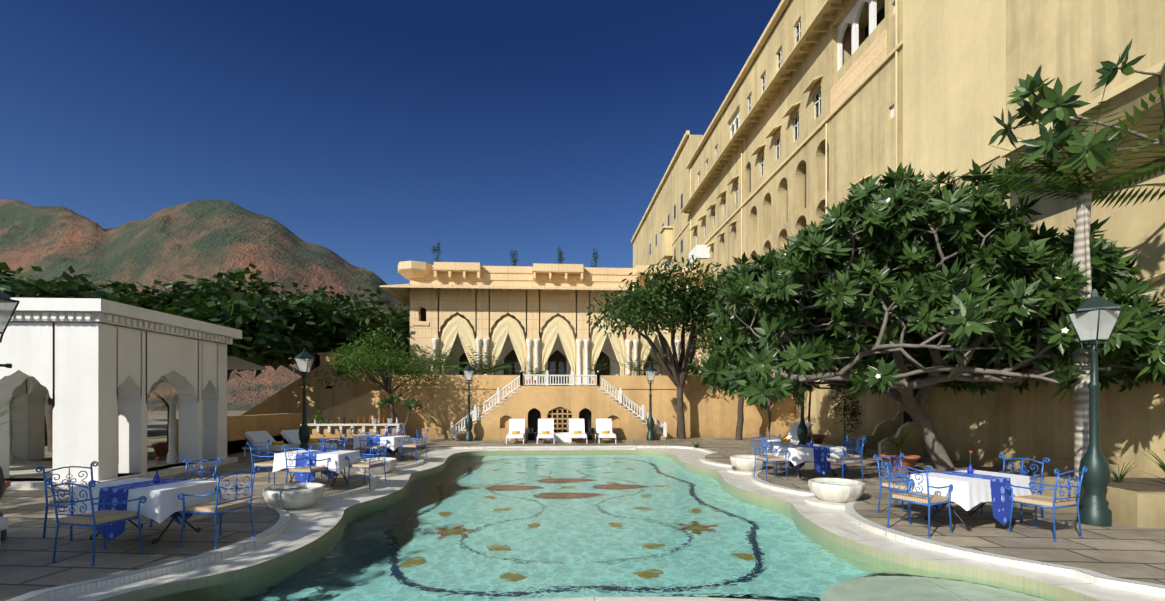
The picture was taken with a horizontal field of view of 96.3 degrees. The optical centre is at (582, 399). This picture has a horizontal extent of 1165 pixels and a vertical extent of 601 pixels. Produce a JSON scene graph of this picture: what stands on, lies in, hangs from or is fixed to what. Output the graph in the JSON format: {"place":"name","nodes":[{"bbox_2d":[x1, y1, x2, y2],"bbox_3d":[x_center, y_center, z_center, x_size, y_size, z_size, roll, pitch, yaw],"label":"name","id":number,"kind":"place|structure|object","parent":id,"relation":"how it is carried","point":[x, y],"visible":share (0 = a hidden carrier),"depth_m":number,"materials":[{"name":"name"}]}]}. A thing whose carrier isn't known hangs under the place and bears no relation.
{"place":"outdoors","nodes":[
{"label":"outdoors","id":0,"kind":"place"},
{"bbox_2d":[0,517,8,547],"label":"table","id":1,"kind":"object","parent":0,"point":[3,523],"visible":1,"depth_m":6.56,"materials":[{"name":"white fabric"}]},
{"bbox_2d":[0,199,409,410],"bbox_3d":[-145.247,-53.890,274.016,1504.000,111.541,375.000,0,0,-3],"label":"hills","id":2,"kind":"structure","parent":0,"point":[206,239],"depth_m":174.64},
{"bbox_2d":[0,0,780,284],"label":"sky","id":3,"kind":"structure","parent":0,"point":[378,133],"materials":[{"name":"blue"}]},
{"bbox_2d":[0,411,1164,600],"bbox_3d":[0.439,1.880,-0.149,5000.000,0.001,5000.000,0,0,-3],"label":"deck","id":4,"kind":"structure","parent":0,"point":[1115,549],"depth_m":7.68,"materials":[{"name":"stone"}]},
{"bbox_2d":[0,290,19,540],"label":"lamp post","id":5,"kind":"object","parent":4,"relation":"on","point":[8,305],"visible":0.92,"depth_m":6.99,"materials":[{"name":"grey metal"}]},
{"bbox_2d":[0,392,45,499],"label":"ponytail plant","id":6,"kind":"object","parent":4,"relation":"on","point":[7,483],"visible":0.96,"depth_m":8.78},
{"bbox_2d":[10,267,38,284],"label":"tree","id":7,"kind":"object","parent":4,"relation":"on","point":[18,270],"depth_m":29.43,"materials":[{"name":"green plant"}]},
{"bbox_2d":[45,417,47,439],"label":"village dome roofs","id":8,"kind":"structure","parent":4,"relation":"on","point":[46,438],"depth_m":24.37,"materials":[{"name":"concrete"}]},
{"bbox_2d":[36,461,101,540],"bbox_3d":[-6.983,1.391,7.297,0.663,0.979,0.725,0,0,16],"label":"chair","id":9,"kind":"object","parent":4,"relation":"on","point":[51,503],"visible":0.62,"depth_m":7.12,"materials":[{"name":"blue metal"}]},
{"bbox_2d":[0,262,165,451],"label":"tree","id":10,"kind":"object","parent":4,"relation":"on","point":[40,288],"visible":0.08,"depth_m":18.07,"materials":[{"name":"green plant"}]},
{"bbox_2d":[45,478,146,565],"bbox_3d":[-5.776,1.391,6.242,0.725,0.979,0.663,0,0,11],"label":"chair","id":11,"kind":"object","parent":4,"relation":"on","point":[103,517],"visible":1,"depth_m":6.04,"materials":[{"name":"blue metal"}]},
{"bbox_2d":[0,272,201,311],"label":"tree","id":12,"kind":"object","parent":4,"relation":"on","point":[128,292],"visible":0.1,"depth_m":23.81,"materials":[{"name":"green plant"}]},
{"bbox_2d":[0,298,266,489],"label":"white pavilion","id":13,"kind":"structure","parent":4,"relation":"on","point":[99,370],"depth_m":11.94,"materials":[{"name":"paint"}]},
{"bbox_2d":[67,457,219,544],"bbox_3d":[-5.912,1.315,7.079,1.518,1.079,0.940,0,0,12],"label":"table","id":14,"kind":"object","parent":4,"relation":"on","point":[163,502],"visible":0.83,"depth_m":6.73,"materials":[{"name":"white fabric"}]},
{"bbox_2d":[150,391,178,456],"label":"dracaena plant","id":15,"kind":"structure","parent":4,"relation":"on","point":[161,449],"depth_m":16.09,"materials":[{"name":"green plant"}]},
{"bbox_2d":[149,457,221,528],"bbox_3d":[-6.047,1.391,7.916,0.725,0.979,0.663,0,0,10],"label":"chair","id":16,"kind":"object","parent":4,"relation":"on","point":[199,474],"visible":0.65,"depth_m":8.19,"materials":[{"name":"blue metal"}]},
{"bbox_2d":[105,263,316,371],"bbox_3d":[-18.430,-2.587,26.656,7.826,8.953,9.533,0,0,31],"label":"tree","id":17,"kind":"object","parent":4,"relation":"on","point":[262,288],"visible":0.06,"depth_m":25.98,"materials":[{"name":"green plant"}]},
{"bbox_2d":[177,466,259,548],"bbox_3d":[-4.831,1.391,6.910,0.663,0.979,0.725,0,0,11],"label":"chair","id":18,"kind":"object","parent":4,"relation":"on","point":[217,506],"visible":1,"depth_m":6.76,"materials":[{"name":"blue metal"}]},
{"bbox_2d":[152,287,316,380],"bbox_3d":[-15.523,-1.447,22.313,7.815,6.700,6.783,0,0,21],"label":"tree","id":19,"kind":"object","parent":4,"relation":"on","point":[265,340],"visible":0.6,"depth_m":20.83,"materials":[{"name":"green plant"}]},
{"bbox_2d":[247,440,292,485],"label":"chair","id":20,"kind":"object","parent":4,"relation":"on","point":[269,463],"visible":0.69,"depth_m":11.28,"materials":[{"name":"blue metal"}]},
{"bbox_2d":[242,431,299,456],"bbox_3d":[-10.241,1.467,17.238,2.010,0.827,0.760,0,0,25],"label":"wheeled lounger","id":21,"kind":"object","parent":4,"relation":"on","point":[252,437],"visible":0.69,"depth_m":17.21,"materials":[{"name":"white fabric"}]},
{"bbox_2d":[159,353,403,456],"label":"garden wall","id":22,"kind":"structure","parent":4,"relation":"on","point":[275,414],"depth_m":23.61,"materials":[{"name":"beige paint"}]},
{"bbox_2d":[312,409,323,423],"bbox_3d":[-10.559,0.665,20.826,0.464,0.575,0.462,0,0,-24],"label":"plant","id":23,"kind":"object","parent":22,"relation":"on","point":[316,416],"visible":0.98,"depth_m":20.79,"materials":[{"name":"green plant"}]},
{"bbox_2d":[314,416,397,423],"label":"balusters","id":24,"kind":"object","parent":22,"relation":"on","point":[374,420],"visible":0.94,"depth_m":20.90,"materials":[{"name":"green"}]},
{"bbox_2d":[256,282,328,375],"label":"tree","id":25,"kind":"object","parent":4,"relation":"on","point":[291,368],"visible":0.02,"depth_m":43.24,"materials":[{"name":"green plant"}]},
{"bbox_2d":[294,348,314,449],"bbox_3d":[-9.014,0.100,16.909,0.589,3.560,0.589,0,0,-30],"label":"lamp post","id":26,"kind":"object","parent":4,"relation":"on","point":[304,360],"visible":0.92,"depth_m":16.82,"materials":[{"name":"grey metal"}]},
{"bbox_2d":[281,445,330,490],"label":"chair","id":27,"kind":"object","parent":4,"relation":"on","point":[305,469],"visible":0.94,"depth_m":10.36,"materials":[{"name":"blue metal"}]},
{"bbox_2d":[280,429,337,449],"bbox_3d":[-9.485,1.467,17.985,2.010,0.827,0.760,0,0,25],"label":"wheeled lounger","id":28,"kind":"object","parent":4,"relation":"on","point":[291,436],"visible":0.44,"depth_m":17.91,"materials":[{"name":"white paint"}]},
{"bbox_2d":[273,435,359,486],"bbox_3d":[-5.773,1.315,11.396,1.518,1.079,0.940,0,0,7],"label":"table","id":29,"kind":"object","parent":4,"relation":"on","point":[338,463],"visible":0.67,"depth_m":11.02,"materials":[{"name":"white fabric"}]},
{"bbox_2d":[243,292,398,370],"bbox_3d":[-13.750,-1.935,27.519,7.202,7.650,8.430,0,0,5],"label":"tree","id":30,"kind":"object","parent":4,"relation":"on","point":[333,327],"visible":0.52,"depth_m":26.24,"materials":[{"name":"green plant"}]},
{"bbox_2d":[319,438,348,481],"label":"chair","id":31,"kind":"object","parent":4,"relation":"on","point":[333,445],"visible":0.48,"depth_m":12.50,"materials":[{"name":"blue metal"}]},
{"bbox_2d":[287,282,409,374],"bbox_3d":[-14.982,-2.718,32.603,10.795,9.252,9.998,0,0,-3],"label":"tree","id":32,"kind":"object","parent":4,"relation":"on","point":[404,318],"visible":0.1,"depth_m":31.99,"materials":[{"name":"green plant"}]},
{"bbox_2d":[337,428,366,457],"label":"chair","id":33,"kind":"object","parent":4,"relation":"on","point":[349,443],"visible":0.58,"depth_m":16.55,"materials":[{"name":"blue metal"}]},
{"bbox_2d":[345,441,388,488],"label":"chair","id":34,"kind":"object","parent":4,"relation":"on","point":[368,465],"visible":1,"depth_m":11.14,"materials":[{"name":"blue metal"}]},
{"bbox_2d":[357,431,387,457],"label":"chair","id":35,"kind":"object","parent":4,"relation":"on","point":[375,447],"visible":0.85,"depth_m":15.30,"materials":[{"name":"blue metal"}]},
{"bbox_2d":[354,296,408,374],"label":"tree","id":36,"kind":"object","parent":4,"relation":"on","point":[382,308],"depth_m":46.94,"materials":[{"name":"green plant"}]},
{"bbox_2d":[353,425,410,458],"bbox_3d":[-6.277,1.315,16.374,1.518,1.079,0.940,0,0,17],"label":"table","id":37,"kind":"object","parent":4,"relation":"on","point":[394,444],"visible":0.79,"depth_m":16.06,"materials":[{"name":"white fabric"}]},
{"bbox_2d":[311,324,458,422],"bbox_3d":[-9.212,-0.728,23.949,5.566,5.242,5.988,0,0,42],"label":"tree","id":38,"kind":"object","parent":4,"relation":"on","point":[362,362],"visible":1,"depth_m":23.04,"materials":[{"name":"green plant"}]},
{"bbox_2d":[381,304,409,367],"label":"tree","id":39,"kind":"object","parent":4,"relation":"on","point":[407,331],"visible":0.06,"depth_m":37.38,"materials":[{"name":"green plant"}]},
{"bbox_2d":[387,427,404,457],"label":"chair","id":40,"kind":"object","parent":4,"relation":"on","point":[396,434],"visible":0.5,"depth_m":17.49,"materials":[{"name":"blue metal"}]},
{"bbox_2d":[376,393,427,435],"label":"tree","id":41,"kind":"object","parent":4,"relation":"on","point":[408,403],"visible":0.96,"depth_m":22.21,"materials":[{"name":"green plant"}]},
{"bbox_2d":[399,429,428,461],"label":"chair","id":42,"kind":"object","parent":4,"relation":"on","point":[416,445],"visible":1,"depth_m":15.98,"materials":[{"name":"blue metal"}]},
{"bbox_2d":[462,363,475,440],"bbox_3d":[-5.172,0.100,23.755,0.589,3.560,0.589,0,0,-30],"label":"lamp post","id":43,"kind":"object","parent":4,"relation":"on","point":[468,370],"visible":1,"depth_m":23.64,"materials":[{"name":"grey metal"}]},
{"bbox_2d":[506,419,525,443],"bbox_3d":[-2.928,1.370,23.095,0.760,1.021,2.010,0,0,-3],"label":"lounger","id":44,"kind":"object","parent":4,"relation":"on","point":[516,428],"visible":0.98,"depth_m":23.42,"materials":[{"name":"white paint"}]},
{"bbox_2d":[537,419,554,443],"bbox_3d":[-1.631,1.370,23.174,0.760,1.021,2.010,0,0,-3],"label":"lounger","id":45,"kind":"object","parent":4,"relation":"on","point":[545,428],"visible":0.92,"depth_m":23.50,"materials":[{"name":"white paint"}]},
{"bbox_2d":[326,370,795,440],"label":"terrace wall stairs","id":46,"kind":"structure","parent":4,"relation":"on","point":[621,402],"depth_m":25.40,"materials":[{"name":"beige paint"}]},
{"bbox_2d":[380,261,718,385],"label":"pavilion hall","id":47,"kind":"structure","parent":46,"relation":"on","point":[483,301],"depth_m":30.66,"materials":[{"name":"beige paint"}]},
{"bbox_2d":[399,356,433,374],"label":"terrace palm","id":48,"kind":"object","parent":47,"relation":"on","point":[422,367],"visible":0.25,"depth_m":29.19,"materials":[{"name":"green plant"}]},
{"bbox_2d":[430,243,441,264],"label":"plant roof","id":49,"kind":"structure","parent":47,"relation":"on","point":[435,249],"depth_m":31.85,"materials":[{"name":"green plant"}]},
{"bbox_2d":[413,337,472,374],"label":"terrace palm","id":50,"kind":"object","parent":47,"relation":"on","point":[447,357],"visible":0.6,"depth_m":29.17,"materials":[{"name":"green plant"}]},
{"bbox_2d":[439,342,511,374],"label":"terrace palm","id":51,"kind":"object","parent":47,"relation":"on","point":[478,367],"visible":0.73,"depth_m":28.84,"materials":[{"name":"green plant"}]},
{"bbox_2d":[468,349,514,374],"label":"terrace palm","id":52,"kind":"object","parent":47,"relation":"on","point":[497,369],"visible":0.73,"depth_m":29.37,"materials":[{"name":"green plant"}]},
{"bbox_2d":[509,248,518,265],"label":"plant roof","id":53,"kind":"structure","parent":47,"relation":"on","point":[514,260],"depth_m":32.10,"materials":[{"name":"green plant"}]},
{"bbox_2d":[515,351,553,385],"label":"terrace palm","id":54,"kind":"object","parent":47,"relation":"on","point":[532,372],"visible":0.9,"depth_m":29.33,"materials":[{"name":"green plant"}]},
{"bbox_2d":[440,315,672,385],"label":"curtains","id":55,"kind":"object","parent":47,"relation":"attached to","point":[554,327],"visible":0.67,"depth_m":30.86,"materials":[{"name":"cream fabric"}]},
{"bbox_2d":[557,246,563,263],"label":"plant roof","id":56,"kind":"structure","parent":47,"relation":"on","point":[560,255],"depth_m":32.30,"materials":[{"name":"green plant"}]},
{"bbox_2d":[590,248,598,266],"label":"plant roof","id":57,"kind":"structure","parent":47,"relation":"on","point":[595,258],"depth_m":32.49,"materials":[{"name":"green plant"}]},
{"bbox_2d":[587,359,609,385],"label":"terrace palm","id":58,"kind":"object","parent":47,"relation":"on","point":[593,369],"visible":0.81,"depth_m":29.88,"materials":[{"name":"green plant"}]},
{"bbox_2d":[603,349,650,374],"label":"terrace palm","id":59,"kind":"object","parent":47,"relation":"on","point":[634,368],"visible":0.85,"depth_m":29.65,"materials":[{"name":"green plant"}]},
{"bbox_2d":[637,336,697,375],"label":"terrace palm","id":60,"kind":"object","parent":47,"relation":"on","point":[656,362],"visible":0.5,"depth_m":29.90,"materials":[{"name":"green plant"}]},
{"bbox_2d":[525,428,597,442],"bbox_3d":[-0.948,1.550,23.310,3.120,0.660,1.600,0,0,-3],"label":"side table","id":61,"kind":"object","parent":4,"relation":"on","point":[561,436],"visible":0.98,"depth_m":23.20,"materials":[{"name":"white metal"}]},
{"bbox_2d":[569,419,586,443],"bbox_3d":[-0.233,1.370,23.259,0.760,1.021,2.010,0,0,-3],"label":"lounger","id":62,"kind":"object","parent":4,"relation":"on","point":[576,428],"visible":0.88,"depth_m":23.57,"materials":[{"name":"white paint"}]},
{"bbox_2d":[595,419,615,443],"bbox_3d":[1.015,1.370,23.334,0.760,1.021,2.010,0,0,-3],"label":"lounger","id":63,"kind":"object","parent":4,"relation":"on","point":[603,428],"visible":0.96,"depth_m":23.66,"materials":[{"name":"white paint"}]},
{"bbox_2d":[644,364,656,440],"bbox_3d":[3.162,0.100,24.261,0.589,3.560,0.589,0,0,-30],"label":"lamp post","id":64,"kind":"object","parent":4,"relation":"on","point":[650,371],"visible":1,"depth_m":24.15,"materials":[{"name":"grey metal"}]},
{"bbox_2d":[585,255,733,438],"bbox_3d":[4.250,-2.289,25.108,8.275,8.382,6.560,0,0,-3],"label":"mango tree","id":65,"kind":"object","parent":4,"relation":"on","point":[659,305],"visible":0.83,"depth_m":23.89,"materials":[{"name":"green plant"}]},
{"bbox_2d":[675,304,743,439],"bbox_3d":[8.147,-1.620,24.369,7.041,7.027,6.656,0,0,-3],"label":"neem tree","id":66,"kind":"object","parent":4,"relation":"on","point":[740,421],"visible":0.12,"depth_m":24.35,"materials":[{"name":"green plant"}]},
{"bbox_2d":[737,375,791,439],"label":"small tree","id":67,"kind":"object","parent":4,"relation":"on","point":[769,420],"visible":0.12,"depth_m":22.30,"materials":[{"name":"brown plant"}]},
{"bbox_2d":[751,437,789,480],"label":"chair","id":68,"kind":"object","parent":4,"relation":"on","point":[773,458],"visible":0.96,"depth_m":12.34,"materials":[{"name":"blue metal"}]},
{"bbox_2d":[759,434,794,474],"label":"chair","id":69,"kind":"object","parent":4,"relation":"on","point":[770,447],"visible":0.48,"depth_m":13.64,"materials":[{"name":"blue metal"}]},
{"bbox_2d":[767,422,812,448],"bbox_3d":[7.862,1.370,19.540,2.010,1.021,0.760,0,0,-31],"label":"lounger","id":70,"kind":"object","parent":4,"relation":"on","point":[786,436],"visible":0.04,"depth_m":19.49,"materials":[{"name":"white paint"}]},
{"bbox_2d":[764,423,816,452],"bbox_3d":[7.418,1.370,18.612,2.010,1.021,0.760,0,0,-31],"label":"lounger","id":71,"kind":"object","parent":4,"relation":"on","point":[791,438],"visible":0.44,"depth_m":18.61,"materials":[{"name":"white paint"}]},
{"bbox_2d":[797,373,810,444],"bbox_3d":[7.468,0.100,17.711,0.589,3.560,0.589,0,0,-30],"label":"lamp post","id":72,"kind":"object","parent":4,"relation":"on","point":[802,432],"visible":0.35,"depth_m":17.64,"materials":[{"name":"green metal"}]},
{"bbox_2d":[772,431,847,477],"bbox_3d":[5.563,1.315,12.786,1.518,1.079,0.940,0,0,-15],"label":"table","id":73,"kind":"object","parent":4,"relation":"on","point":[798,456],"visible":0.94,"depth_m":12.39,"materials":[{"name":"white fabric"}]},
{"bbox_2d":[806,381,825,443],"bbox_3d":[8.709,0.364,19.821,1.599,3.032,1.536,0,0,18],"label":"dracaena plant","id":74,"kind":"object","parent":4,"relation":"on","point":[817,439],"visible":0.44,"depth_m":19.58,"materials":[{"name":"brown plant"}]},
{"bbox_2d":[824,439,866,481],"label":"chair","id":75,"kind":"object","parent":4,"relation":"on","point":[843,460],"visible":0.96,"depth_m":11.90,"materials":[{"name":"blue metal"}]},
{"bbox_2d":[827,364,864,446],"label":"tree","id":76,"kind":"object","parent":4,"relation":"on","point":[853,414],"visible":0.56,"depth_m":18.99,"materials":[{"name":"green plant"}]},
{"bbox_2d":[827,435,865,476],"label":"chair","id":77,"kind":"object","parent":4,"relation":"on","point":[851,455],"visible":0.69,"depth_m":12.92,"materials":[{"name":"blue metal"}]},
{"bbox_2d":[876,425,923,471],"bbox_3d":[8.579,1.285,14.016,1.359,1.191,1.429,0,0,-40],"label":"potted plant","id":78,"kind":"object","parent":4,"relation":"on","point":[909,460],"visible":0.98,"depth_m":13.77,"materials":[{"name":"orange plant"}]},
{"bbox_2d":[873,453,935,519],"bbox_3d":[5.291,1.391,8.523,0.725,0.979,0.663,0,0,-22],"label":"chair","id":79,"kind":"object","parent":4,"relation":"on","point":[901,485],"visible":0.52,"depth_m":8.66,"materials":[{"name":"blue metal"}]},
{"bbox_2d":[882,461,952,537],"bbox_3d":[4.843,1.391,7.495,0.663,0.979,0.725,0,0,-27],"label":"chair","id":80,"kind":"object","parent":4,"relation":"on","point":[928,499],"visible":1,"depth_m":7.36,"materials":[{"name":"blue metal"}]},
{"bbox_2d":[687,158,1164,470],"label":"frangipani tree","id":81,"kind":"object","parent":4,"relation":"on","point":[870,284],"visible":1,"depth_m":10.82,"materials":[{"name":"green plant"}]},
{"bbox_2d":[908,450,1032,529],"bbox_3d":[5.860,1.315,7.895,1.518,1.079,0.940,0,0,-21],"label":"table","id":82,"kind":"object","parent":4,"relation":"on","point":[972,488],"visible":0.9,"depth_m":7.53,"materials":[{"name":"white fabric"}]},
{"bbox_2d":[796,271,1164,527],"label":"wall","id":83,"kind":"structure","parent":4,"relation":"on","point":[1008,422],"depth_m":13.40,"materials":[{"name":"paint"}]},
{"bbox_2d":[1109,462,1137,482],"bbox_3d":[8.758,1.174,8.610,0.696,0.413,0.695,0,0,-3],"label":"planter","id":84,"kind":"object","parent":83,"relation":"on","point":[1119,477],"visible":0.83,"depth_m":8.55,"materials":[{"name":"green plant"}]},
{"bbox_2d":[1118,449,1164,482],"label":"planter","id":85,"kind":"object","parent":83,"relation":"on","point":[1162,466],"visible":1,"depth_m":8.33,"materials":[{"name":"green plant"}]},
{"bbox_2d":[980,454,1049,522],"bbox_3d":[6.859,1.391,8.342,0.663,0.979,0.725,0,0,-21],"label":"chair","id":86,"kind":"object","parent":4,"relation":"on","point":[1022,471],"visible":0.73,"depth_m":8.29,"materials":[{"name":"blue metal"}]},
{"bbox_2d":[1005,466,1087,541],"bbox_3d":[6.430,1.391,7.267,0.725,0.979,0.663,0,0,-21],"label":"chair","id":87,"kind":"object","parent":4,"relation":"on","point":[1052,503],"visible":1,"depth_m":7.11,"materials":[{"name":"blue metal"}]},
{"bbox_2d":[955,67,1164,381],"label":"palm","id":88,"kind":"object","parent":4,"relation":"on","point":[1112,182],"visible":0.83,"depth_m":9.56,"materials":[{"name":"green plant"}]},
{"bbox_2d":[1038,79,1091,476],"bbox_3d":[8.991,-2.323,9.755,0.956,7.511,0.349,0,0,12],"label":"palm trunk","id":89,"kind":"object","parent":88,"relation":"attached to","point":[1081,420],"visible":0.42,"depth_m":9.65,"materials":[{"name":"grey plant"}]},
{"bbox_2d":[988,38,1164,184],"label":"tree foliage","id":90,"kind":"object","parent":88,"relation":"attached to","point":[1091,150],"visible":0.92,"depth_m":9.36,"materials":[{"name":"green plant"}]},
{"bbox_2d":[1067,289,1122,526],"bbox_3d":[7.763,0.100,7.910,0.589,3.560,0.589,0,0,15],"label":"lamp post","id":91,"kind":"object","parent":4,"relation":"on","point":[1094,318],"visible":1,"depth_m":7.83,"materials":[{"name":"green metal"}]},
{"bbox_2d":[7,445,1164,600],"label":"pool coping","id":92,"kind":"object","parent":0,"point":[295,537],"depth_m":6.71,"materials":[{"name":"stone"}]},
{"bbox_2d":[262,483,328,515],"bbox_3d":[-5.147,1.755,9.330,1.100,0.410,1.100,0,0,-3],"label":"fountain bowl","id":93,"kind":"object","parent":92,"relation":"on","point":[292,499],"visible":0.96,"depth_m":9.05,"materials":[{"name":"stone"}]},
{"bbox_2d":[359,457,399,477],"bbox_3d":[-5.358,1.755,13.625,1.100,0.410,1.100,0,0,-3],"label":"fountain bowl","id":94,"kind":"object","parent":92,"relation":"on","point":[390,466],"visible":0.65,"depth_m":13.37,"materials":[{"name":"stone"}]},
{"bbox_2d":[690,439,704,448],"bbox_3d":[4.505,1.739,20.468,0.993,0.359,1.036,0,0,42],"label":"plant bed","id":95,"kind":"object","parent":92,"relation":"on","point":[696,445],"visible":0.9,"depth_m":20.51,"materials":[{"name":"green plant"}]},
{"bbox_2d":[727,455,766,474],"bbox_3d":[4.524,1.755,14.226,1.100,0.410,1.100,0,0,-3],"label":"fountain bowl","id":96,"kind":"object","parent":92,"relation":"on","point":[743,464],"visible":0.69,"depth_m":13.90,"materials":[{"name":"stone"}]},
{"bbox_2d":[805,478,865,508],"bbox_3d":[4.835,1.755,9.937,1.100,0.410,1.100,0,0,-3],"label":"fountain bowl","id":97,"kind":"object","parent":92,"relation":"on","point":[834,492],"visible":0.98,"depth_m":9.64,"materials":[{"name":"stone"}]},
{"bbox_2d":[142,453,1066,600],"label":"pool water","id":98,"kind":"structure","parent":0,"point":[493,527],"depth_m":7.25,"materials":[{"name":"teal liquid"}]},
{"bbox_2d":[631,0,1164,375],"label":"building","id":99,"kind":"structure","parent":0,"point":[826,103],"depth_m":20.65,"materials":[{"name":"paint"}]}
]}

